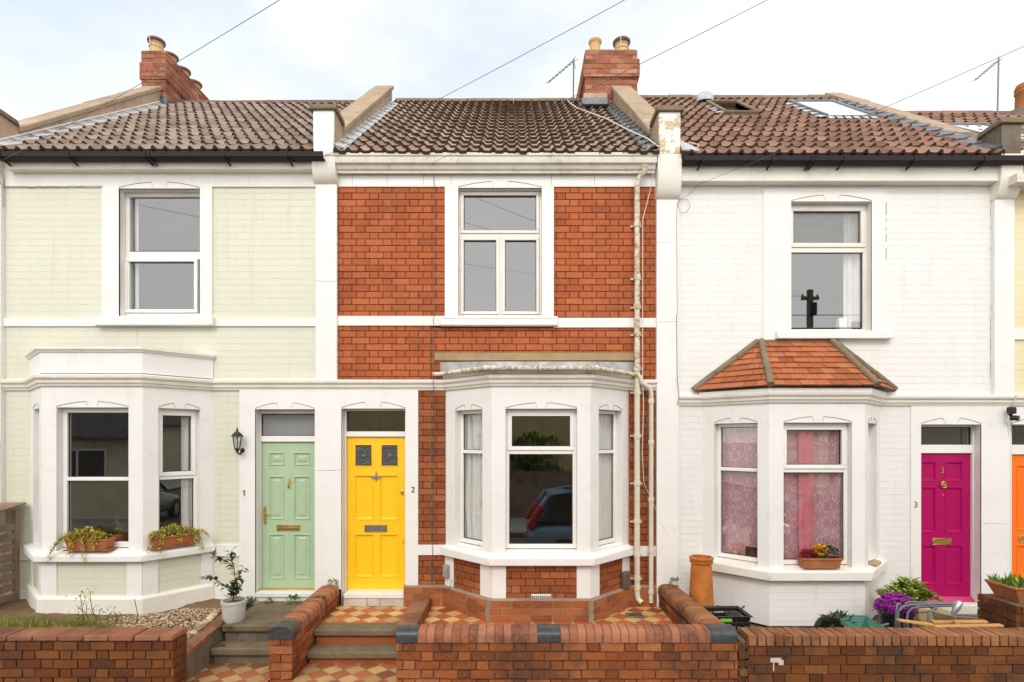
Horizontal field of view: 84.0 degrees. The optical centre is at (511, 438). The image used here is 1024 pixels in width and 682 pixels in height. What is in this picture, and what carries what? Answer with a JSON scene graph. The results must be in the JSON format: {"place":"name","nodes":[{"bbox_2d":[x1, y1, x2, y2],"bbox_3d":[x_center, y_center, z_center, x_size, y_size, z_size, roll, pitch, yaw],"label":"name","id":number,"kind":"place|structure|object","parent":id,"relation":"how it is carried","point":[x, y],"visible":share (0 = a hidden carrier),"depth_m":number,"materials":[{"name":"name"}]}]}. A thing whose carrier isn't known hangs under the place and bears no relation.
{"place":"outdoors","nodes":[
{"label":"outdoors","id":0,"kind":"place"},
{"bbox_2d":[0,599,253,647],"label":"garden soil","id":1,"kind":"structure","parent":0,"point":[20,608],"depth_m":6.52,"materials":[{"name":"brown soil"}]},
{"bbox_2d":[0,502,25,603],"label":"bin store","id":2,"kind":"structure","parent":1,"relation":"on","point":[14,557],"depth_m":7.01,"materials":[{"name":"brown wood"}]},
{"bbox_2d":[0,610,130,627],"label":"grass","id":3,"kind":"structure","parent":1,"relation":"on","point":[60,623],"depth_m":5.68,"materials":[{"name":"green plant"}]},
{"bbox_2d":[65,588,137,623],"bbox_3d":[-4.367,1.809,6.047,0.717,0.428,0.240,0,0,0],"label":"bare shrub","id":4,"kind":"object","parent":1,"relation":"on","point":[96,617],"visible":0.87,"depth_m":6.09,"materials":[{"name":"yellow plant"}]},
{"bbox_2d":[50,608,221,637],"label":"gravel","id":5,"kind":"structure","parent":1,"relation":"on","point":[142,620],"depth_m":6.27,"materials":[{"name":"beige gravel"}]},
{"bbox_2d":[186,610,220,639],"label":"rubble kerb","id":6,"kind":"structure","parent":1,"relation":"on","point":[210,618],"depth_m":6.16,"materials":[{"name":"beige stone"}]},
{"bbox_2d":[246,596,254,605],"bbox_3d":[-3.275,2.014,7.080,0.192,0.139,0.144,0,0,-35],"label":"weed","id":7,"kind":"object","parent":1,"relation":"on","point":[251,599],"visible":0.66,"depth_m":7.08,"materials":[{"name":"green plant"}]},
{"bbox_2d":[187,662,270,681],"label":"tiled path","id":8,"kind":"structure","parent":0,"point":[212,672],"depth_m":5.82,"materials":[{"name":"tile"}]},
{"bbox_2d":[211,602,301,663],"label":"door steps","id":9,"kind":"structure","parent":8,"relation":"on","point":[246,641],"depth_m":6.24,"materials":[{"name":"stone"}]},
{"bbox_2d":[199,546,248,623],"bbox_3d":[-3.238,1.625,6.400,0.537,0.839,0.268,0,0,0],"label":"potted tree","id":10,"kind":"object","parent":9,"relation":"on","point":[233,609],"visible":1,"depth_m":6.36,"materials":[{"name":"green plant"}]},
{"bbox_2d":[285,593,300,604],"bbox_3d":[-2.725,2.002,7.075,0.213,0.164,0.167,0,0,0],"label":"weed","id":11,"kind":"object","parent":9,"relation":"on","point":[293,597],"visible":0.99,"depth_m":7.06,"materials":[{"name":"green plant"}]},
{"bbox_2d":[291,663,396,681],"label":"tiled path","id":12,"kind":"structure","parent":0,"point":[347,673],"depth_m":5.82,"materials":[{"name":"tile"}]},
{"bbox_2d":[307,623,397,663],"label":"door steps","id":13,"kind":"structure","parent":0,"point":[355,643],"depth_m":6.25,"materials":[{"name":"stone"}]},
{"bbox_2d":[321,603,672,624],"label":"tiled yard","id":14,"kind":"structure","parent":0,"point":[342,613],"depth_m":6.69,"materials":[{"name":"tile"}]},
{"bbox_2d":[396,597,431,660],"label":"wall","id":15,"kind":"structure","parent":14,"relation":"on","point":[417,610],"depth_m":6.55,"materials":[{"name":"brown brick"}]},
{"bbox_2d":[324,36,683,621],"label":"terraced house","id":16,"kind":"structure","parent":14,"relation":"on","point":[528,345],"depth_m":7.19,"materials":[{"name":"brick"}]},
{"bbox_2d":[347,437,404,589],"bbox_3d":[-1.751,0.965,7.353,0.749,1.979,0.074,0,0,0],"label":"door","id":17,"kind":"structure","parent":16,"relation":"in","point":[375,465],"depth_m":7.34,"materials":[{"name":"yellow paint"}]},
{"bbox_2d":[432,163,451,589],"bbox_3d":[-0.905,-0.763,7.047,0.328,5.293,0.146,0,0,35],"label":"wall cable","id":18,"kind":"object","parent":16,"relation":"attached to","point":[433,379],"depth_m":7.17,"materials":[{"name":"plastic"}]},
{"bbox_2d":[461,410,481,545],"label":"window","id":19,"kind":"structure","parent":16,"relation":"in","point":[464,451],"depth_m":7.11,"materials":[{"name":"white plastic"}]},
{"bbox_2d":[463,414,481,544],"bbox_3d":[-0.427,0.470,7.020,0.600,1.680,0.039,0,0,45],"label":"curtain","id":20,"kind":"object","parent":16,"relation":"hanging from","point":[474,482],"visible":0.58,"depth_m":7.06,"materials":[{"name":"white fabric"}]},
{"bbox_2d":[459,191,540,315],"bbox_3d":[-0.152,-2.360,7.293,1.056,1.616,0.074,0,0,0],"label":"window","id":21,"kind":"structure","parent":16,"relation":"in","point":[500,237],"depth_m":7.26,"materials":[{"name":"white plastic"}]},
{"bbox_2d":[506,409,575,548],"bbox_3d":[0.340,0.469,6.708,0.830,1.638,0.074,0,0,0],"label":"window","id":22,"kind":"structure","parent":16,"relation":"in","point":[571,413],"depth_m":6.68,"materials":[{"name":"white plastic"}]},
{"bbox_2d":[545,56,577,101],"bbox_3d":[0.876,-6.461,9.927,0.160,1.153,1.205,0,0,28],"label":"tv aerial","id":23,"kind":"object","parent":16,"relation":"attached to","point":[563,70],"visible":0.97,"depth_m":10.27,"materials":[{"name":"grey metal"}]},
{"bbox_2d":[436,0,766,160],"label":"overhead cable","id":24,"kind":"object","parent":16,"relation":"attached to","point":[616,75],"visible":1,"depth_m":5.21,"materials":[{"name":"black rubber"}]},
{"bbox_2d":[599,414,610,538],"bbox_3d":[1.078,0.470,7.019,0.039,1.680,0.600,0,0,44],"label":"curtain","id":25,"kind":"object","parent":16,"relation":"hanging from","point":[604,480],"visible":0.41,"depth_m":7.10,"materials":[{"name":"white fabric"}]},
{"bbox_2d":[599,410,615,544],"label":"window","id":26,"kind":"structure","parent":16,"relation":"in","point":[612,451],"depth_m":7.12,"materials":[{"name":"white plastic"}]},
{"bbox_2d":[567,97,660,146],"bbox_3d":[1.381,-4.958,8.751,0.152,2.828,3.803,0,0,-12],"label":"wall cable","id":27,"kind":"object","parent":16,"relation":"attached to","point":[616,124],"depth_m":8.27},
{"bbox_2d":[642,161,668,538],"bbox_3d":[1.774,-0.988,7.109,0.359,4.776,0.250,0,0,-44],"label":"wall cable","id":28,"kind":"object","parent":16,"relation":"attached to","point":[642,334],"depth_m":7.10,"materials":[{"name":"white plastic"}]},
{"bbox_2d":[676,315,678,404],"bbox_3d":[2.070,0.160,7.130,0.018,3.440,0.108,0,0,-5],"label":"wall cable","id":29,"kind":"object","parent":16,"relation":"attached to","point":[676,338],"depth_m":7.13,"materials":[{"name":"white plastic"}]},
{"bbox_2d":[676,46,1023,313],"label":"overhead cable","id":30,"kind":"object","parent":16,"relation":"attached to","point":[844,124],"visible":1,"depth_m":5.68,"materials":[{"name":"black rubber"}]},
{"bbox_2d":[625,613,644,617],"bbox_3d":[1.460,2.091,6.760,0.200,0.014,0.160,0,0,0],"label":"drain","id":31,"kind":"object","parent":14,"relation":"on","point":[635,615],"visible":1,"depth_m":6.73,"materials":[{"name":"grey metal"}]},
{"bbox_2d":[0,0,1023,119],"label":"sky","id":32,"kind":"structure","parent":0,"point":[55,54],"materials":[{"name":"white"}]},
{"bbox_2d":[733,614,979,630],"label":"garden soil","id":33,"kind":"structure","parent":0,"point":[874,618],"depth_m":6.78,"materials":[{"name":"brown soil"}]},
{"bbox_2d":[689,554,713,611],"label":"chimney pot","id":34,"kind":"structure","parent":33,"relation":"on","point":[701,586],"depth_m":6.64,"materials":[{"name":"orange ceramic"}]},
{"bbox_2d":[703,606,752,633],"bbox_3d":[2.264,1.982,6.051,0.441,0.307,0.378,0,0,0],"label":"crate","id":35,"kind":"object","parent":33,"relation":"on","point":[745,617],"visible":0.38,"depth_m":5.88,"materials":[{"name":"black plastic"}]},
{"bbox_2d":[723,610,741,621],"bbox_3d":[2.353,1.899,6.064,0.195,0.148,0.166,0,0,22],"label":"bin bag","id":36,"kind":"object","parent":35,"relation":"in","point":[732,613],"visible":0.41,"depth_m":6.03,"materials":[{"name":"black plastic"}]},
{"bbox_2d":[814,615,889,627],"bbox_3d":[3.539,1.983,5.814,0.871,0.347,0.488,0,0,0],"label":"wheelbarrow","id":37,"kind":"object","parent":33,"relation":"on","point":[863,621],"visible":0.23,"depth_m":5.95,"materials":[{"name":"green plastic"}]},
{"bbox_2d":[815,609,857,627],"bbox_3d":[3.237,1.818,5.704,0.473,0.276,0.291,0,0,0],"label":"plant","id":38,"kind":"object","parent":37,"relation":"on","point":[838,614],"visible":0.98,"depth_m":5.68,"materials":[{"name":"green plant"}]},
{"bbox_2d":[872,592,919,627],"bbox_3d":[4.179,1.912,6.200,0.468,0.477,0.384,0,0,0],"label":"flower pot","id":39,"kind":"object","parent":33,"relation":"on","point":[885,611],"visible":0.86,"depth_m":6.14,"materials":[{"name":"purple plastic"}]},
{"bbox_2d":[875,575,942,609],"bbox_3d":[4.605,1.862,6.594,0.719,0.577,0.427,0,0,0],"label":"potted shrub","id":40,"kind":"object","parent":33,"relation":"on","point":[913,589],"visible":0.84,"depth_m":6.52,"materials":[{"name":"green plant"}]},
{"bbox_2d":[913,608,936,627],"bbox_3d":[4.581,2.003,6.350,0.210,0.294,0.200,0,0,0],"label":"cardboard box","id":41,"kind":"object","parent":33,"relation":"on","point":[921,617],"visible":0.2,"depth_m":6.25,"materials":[{"name":"cardboard"}]},
{"bbox_2d":[932,608,956,619],"bbox_3d":[4.765,1.962,6.307,0.254,0.179,0.300,0,0,27],"label":"sack","id":42,"kind":"object","parent":33,"relation":"on","point":[941,611],"visible":0.47,"depth_m":6.22,"materials":[{"name":"beige fabric"}]},
{"bbox_2d":[894,600,1003,627],"bbox_3d":[4.456,1.837,5.923,1.077,0.332,0.336,0,0,0],"label":"garden chair","id":43,"kind":"object","parent":33,"relation":"on","point":[956,605],"visible":0.94,"depth_m":5.89,"materials":[{"name":"grey paint"}]},
{"bbox_2d":[977,594,1023,627],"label":"brick pier","id":44,"kind":"structure","parent":33,"relation":"on","point":[994,609],"depth_m":6.17,"materials":[{"name":"brown brick"}]},
{"bbox_2d":[984,573,1023,602],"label":"planter","id":45,"kind":"object","parent":44,"relation":"on","point":[1010,587],"visible":1,"depth_m":6.17,"materials":[{"name":"ceramic"}]},
{"bbox_2d":[905,82,1023,575],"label":"terraced house","id":46,"kind":"structure","parent":0,"point":[977,121],"depth_m":7.34,"materials":[{"name":"beige paint"}]},
{"bbox_2d":[971,55,1002,117],"bbox_3d":[8.257,-6.342,9.867,1.282,1.146,0.160,0,0,-35],"label":"tv aerial","id":47,"kind":"object","parent":46,"relation":"attached to","point":[998,61],"visible":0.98,"depth_m":10.19,"materials":[{"name":"grey metal"}]},
{"bbox_2d":[1012,455,1023,575],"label":"door","id":48,"kind":"structure","parent":46,"relation":"in","point":[1017,460],"depth_m":7.34,"materials":[{"name":"orange paint"}]},
{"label":"pavement","id":49,"kind":"structure","parent":0,"visible":0},
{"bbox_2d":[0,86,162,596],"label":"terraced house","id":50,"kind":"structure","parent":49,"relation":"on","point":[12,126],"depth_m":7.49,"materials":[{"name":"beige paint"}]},
{"bbox_2d":[0,627,187,681],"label":"garden wall","id":51,"kind":"structure","parent":49,"relation":"on","point":[101,654],"depth_m":5.20,"materials":[{"name":"brick"}]},
{"bbox_2d":[0,35,393,614],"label":"terraced house","id":52,"kind":"structure","parent":49,"relation":"on","point":[223,332],"depth_m":7.20,"materials":[{"name":"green paint"}]},
{"bbox_2d":[43,526,117,560],"bbox_3d":[-4.980,1.204,6.581,0.702,0.385,0.296,0,0,0],"label":"window box","id":53,"kind":"object","parent":52,"relation":"attached to","point":[102,541],"visible":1,"depth_m":6.53,"materials":[{"name":"ceramic"}]},
{"bbox_2d":[62,408,128,546],"bbox_3d":[-4.867,0.454,6.715,0.837,1.638,0.060,0,0,0],"label":"window","id":54,"kind":"structure","parent":52,"relation":"in","point":[67,478],"depth_m":6.69,"materials":[{"name":"white plastic"}]},
{"bbox_2d":[111,513,127,539],"bbox_3d":[-4.713,1.074,6.807,0.167,0.381,0.166,0,0,-9],"label":"pot plant","id":55,"kind":"object","parent":52,"relation":"in","point":[119,536],"visible":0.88,"depth_m":6.82,"materials":[{"name":"green plant"}]},
{"bbox_2d":[132,198,138,308],"bbox_3d":[-5.020,-2.401,7.441,0.290,1.904,0.063,0,0,0],"label":"curtain","id":56,"kind":"object","parent":52,"relation":"hanging from","point":[135,275],"visible":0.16,"depth_m":7.44,"materials":[{"name":"white fabric"}]},
{"bbox_2d":[1,0,278,206],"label":"overhead cable","id":57,"kind":"object","parent":52,"relation":"attached to","point":[150,77],"visible":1,"depth_m":5.17,"materials":[{"name":"black rubber"}]},
{"bbox_2d":[125,193,199,315],"bbox_3d":[-4.455,-2.356,7.323,1.038,1.608,0.074,0,0,0],"label":"window","id":58,"kind":"structure","parent":52,"relation":"in","point":[131,256],"depth_m":7.30,"materials":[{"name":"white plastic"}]},
{"bbox_2d":[158,408,196,540],"bbox_3d":[-4.116,0.454,6.975,0.074,1.638,0.467,0,0,40],"label":"window","id":59,"kind":"structure","parent":52,"relation":"in","point":[191,473],"depth_m":7.06,"materials":[{"name":"white plastic"}]},
{"bbox_2d":[147,523,208,553],"bbox_3d":[-4.057,1.186,6.843,0.315,0.364,0.721,0,0,37],"label":"window box","id":60,"kind":"object","parent":52,"relation":"attached to","point":[182,536],"visible":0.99,"depth_m":6.80,"materials":[{"name":"ceramic"}]},
{"bbox_2d":[181,417,191,530],"bbox_3d":[-4.059,0.475,7.120,0.039,1.650,0.156,0,0,40],"label":"curtain","id":61,"kind":"object","parent":52,"relation":"hanging from","point":[186,502],"visible":0.69,"depth_m":7.11,"materials":[{"name":"white fabric"}]},
{"bbox_2d":[231,428,244,454],"bbox_3d":[-3.416,0.025,7.101,0.156,0.357,0.198,0,0,0],"label":"wall lantern","id":62,"kind":"object","parent":52,"relation":"attached to","point":[237,434],"depth_m":7.05,"materials":[{"name":"black metal"}]},
{"bbox_2d":[262,442,314,587],"bbox_3d":[-2.879,0.985,7.331,0.692,1.890,0.108,0,0,0],"label":"door","id":63,"kind":"structure","parent":52,"relation":"in","point":[288,468],"depth_m":7.34,"materials":[{"name":"green paint"}]},
{"bbox_2d":[184,614,225,679],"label":"edging wall","id":64,"kind":"structure","parent":49,"relation":"on","point":[198,658],"depth_m":5.95,"materials":[{"name":"concrete"}]},
{"bbox_2d":[268,585,338,681],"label":"garden wall","id":65,"kind":"structure","parent":49,"relation":"on","point":[291,638],"depth_m":5.85,"materials":[{"name":"brick"}]},
{"bbox_2d":[396,624,737,681],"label":"garden wall","id":66,"kind":"structure","parent":49,"relation":"on","point":[567,653],"depth_m":5.20,"materials":[{"name":"brick"}]},
{"bbox_2d":[658,584,724,623],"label":"garden wall","id":67,"kind":"structure","parent":49,"relation":"on","point":[677,605],"depth_m":6.30,"materials":[{"name":"brick"}]},
{"bbox_2d":[736,633,748,681],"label":"broken wall end","id":68,"kind":"structure","parent":49,"relation":"on","point":[742,654],"depth_m":5.21,"materials":[{"name":"brick"}]},
{"bbox_2d":[640,91,1023,625],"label":"terraced house","id":69,"kind":"structure","parent":49,"relation":"on","point":[906,390],"depth_m":7.20,"materials":[{"name":"white paint"}]},
{"bbox_2d":[730,547,739,553],"bbox_3d":[2.777,1.401,7.051,0.104,0.117,0.098,0,0,-22],"label":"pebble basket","id":70,"kind":"object","parent":69,"relation":"attached to","point":[735,550],"visible":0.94,"depth_m":7.03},
{"bbox_2d":[717,423,757,562],"bbox_3d":[2.788,0.643,6.971,0.060,1.663,0.541,0,0,-44],"label":"window","id":71,"kind":"structure","parent":69,"relation":"in","point":[720,468],"depth_m":7.12,"materials":[{"name":"white plastic"}]},
{"bbox_2d":[722,423,756,562],"bbox_3d":[2.831,0.615,7.009,0.024,1.830,0.702,0,0,-44],"label":"curtain","id":72,"kind":"object","parent":69,"relation":"hanging from","point":[740,502],"visible":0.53,"depth_m":7.04,"materials":[{"name":"fabric"}]},
{"bbox_2d":[745,546,756,556],"bbox_3d":[2.912,1.374,6.852,0.010,0.140,0.200,0,0,-44],"label":"picture board","id":73,"kind":"object","parent":69,"relation":"on","point":[750,551],"visible":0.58,"depth_m":6.87,"materials":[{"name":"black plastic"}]},
{"bbox_2d":[798,431,813,555],"bbox_3d":[3.494,0.615,6.748,0.180,1.830,0.030,0,0,0],"label":"curtain","id":74,"kind":"object","parent":69,"relation":"hanging from","point":[806,486],"visible":0.69,"depth_m":6.75,"materials":[{"name":"pink fabric"}]},
{"bbox_2d":[784,431,840,564],"bbox_3d":[3.489,0.615,6.777,0.850,1.830,0.045,0,0,0],"label":"curtain","id":75,"kind":"object","parent":69,"relation":"hanging from","point":[827,507],"visible":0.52,"depth_m":6.78,"materials":[{"name":"pink fabric"}]},
{"bbox_2d":[784,423,847,563],"bbox_3d":[3.548,0.643,6.708,0.794,1.663,0.074,0,0,0],"label":"window","id":76,"kind":"structure","parent":69,"relation":"in","point":[842,468],"depth_m":6.68,"materials":[{"name":"white plastic"}]},
{"bbox_2d":[796,539,842,568],"bbox_3d":[3.563,1.325,6.604,0.517,0.335,0.211,0,0,0],"label":"flower planter","id":77,"kind":"object","parent":69,"relation":"on","point":[817,558],"visible":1,"depth_m":6.54,"materials":[{"name":"ceramic"}]},
{"bbox_2d":[791,205,866,330],"bbox_3d":[4.036,-2.184,7.303,1.016,1.632,0.074,0,0,0],"label":"window","id":78,"kind":"structure","parent":69,"relation":"in","point":[860,247],"depth_m":7.28,"materials":[{"name":"white plastic"}]},
{"bbox_2d":[836,318,846,328],"bbox_3d":[4.292,-1.480,7.410,0.099,0.181,0.080,0,0,0],"label":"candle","id":79,"kind":"object","parent":69,"relation":"on","point":[841,323],"visible":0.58,"depth_m":7.37,"materials":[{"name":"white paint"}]},
{"bbox_2d":[843,213,860,328],"bbox_3d":[4.590,-2.196,7.404,0.532,2.111,0.060,0,0,0],"label":"curtain","id":80,"kind":"object","parent":69,"relation":"hanging from","point":[852,290],"visible":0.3,"depth_m":7.40,"materials":[{"name":"white fabric"}]},
{"bbox_2d":[851,322,860,328],"bbox_3d":[4.481,-1.455,7.420,0.148,0.132,0.100,0,0,0],"label":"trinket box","id":81,"kind":"object","parent":69,"relation":"attached to","point":[855,325],"visible":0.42,"depth_m":7.37,"materials":[{"name":"white plastic"}]},
{"bbox_2d":[868,424,868,556],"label":"window","id":82,"kind":"structure","parent":69,"relation":"in","point":[868,424],"depth_m":7.11,"materials":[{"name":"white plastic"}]},
{"bbox_2d":[868,559,880,565],"bbox_3d":[4.330,1.476,6.802,0.141,0.085,0.135,0,0,26],"label":"stone","id":83,"kind":"object","parent":69,"relation":"on","point":[874,562],"visible":0.94,"depth_m":6.76,"materials":[{"name":"beige stone"}]},
{"bbox_2d":[921,453,974,601],"bbox_3d":[5.589,1.140,7.328,0.705,1.905,0.113,0,0,0],"label":"door","id":84,"kind":"structure","parent":69,"relation":"in","point":[945,477],"depth_m":7.34,"materials":[{"name":"paint"}]},
{"bbox_2d":[1006,407,1019,422],"bbox_3d":[6.238,-0.302,7.087,0.096,0.197,0.132,0,0,-25],"label":"security camera","id":85,"kind":"object","parent":69,"relation":"attached to","point":[1010,411],"visible":1,"depth_m":7.07,"materials":[{"name":"black plastic"}]},
{"bbox_2d":[739,627,1023,681],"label":"garden wall","id":86,"kind":"structure","parent":49,"relation":"on","point":[892,654],"depth_m":5.20,"materials":[{"name":"brick"}]},
{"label":"far pavement","id":87,"kind":"structure","parent":0,"visible":0},
{"bbox_3d":[8.600,-0.875,-1.750,0.480,6.850,0.340,0,0,0],"label":"utility pole","id":88,"kind":"object","parent":87,"relation":"on","visible":0},
{"bbox_2d":[324,0,623,156],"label":"overhead cable","id":89,"kind":"object","parent":88,"relation":"attached to","point":[484,75],"visible":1,"depth_m":5.27,"materials":[{"name":"black rubber"}]}
]}

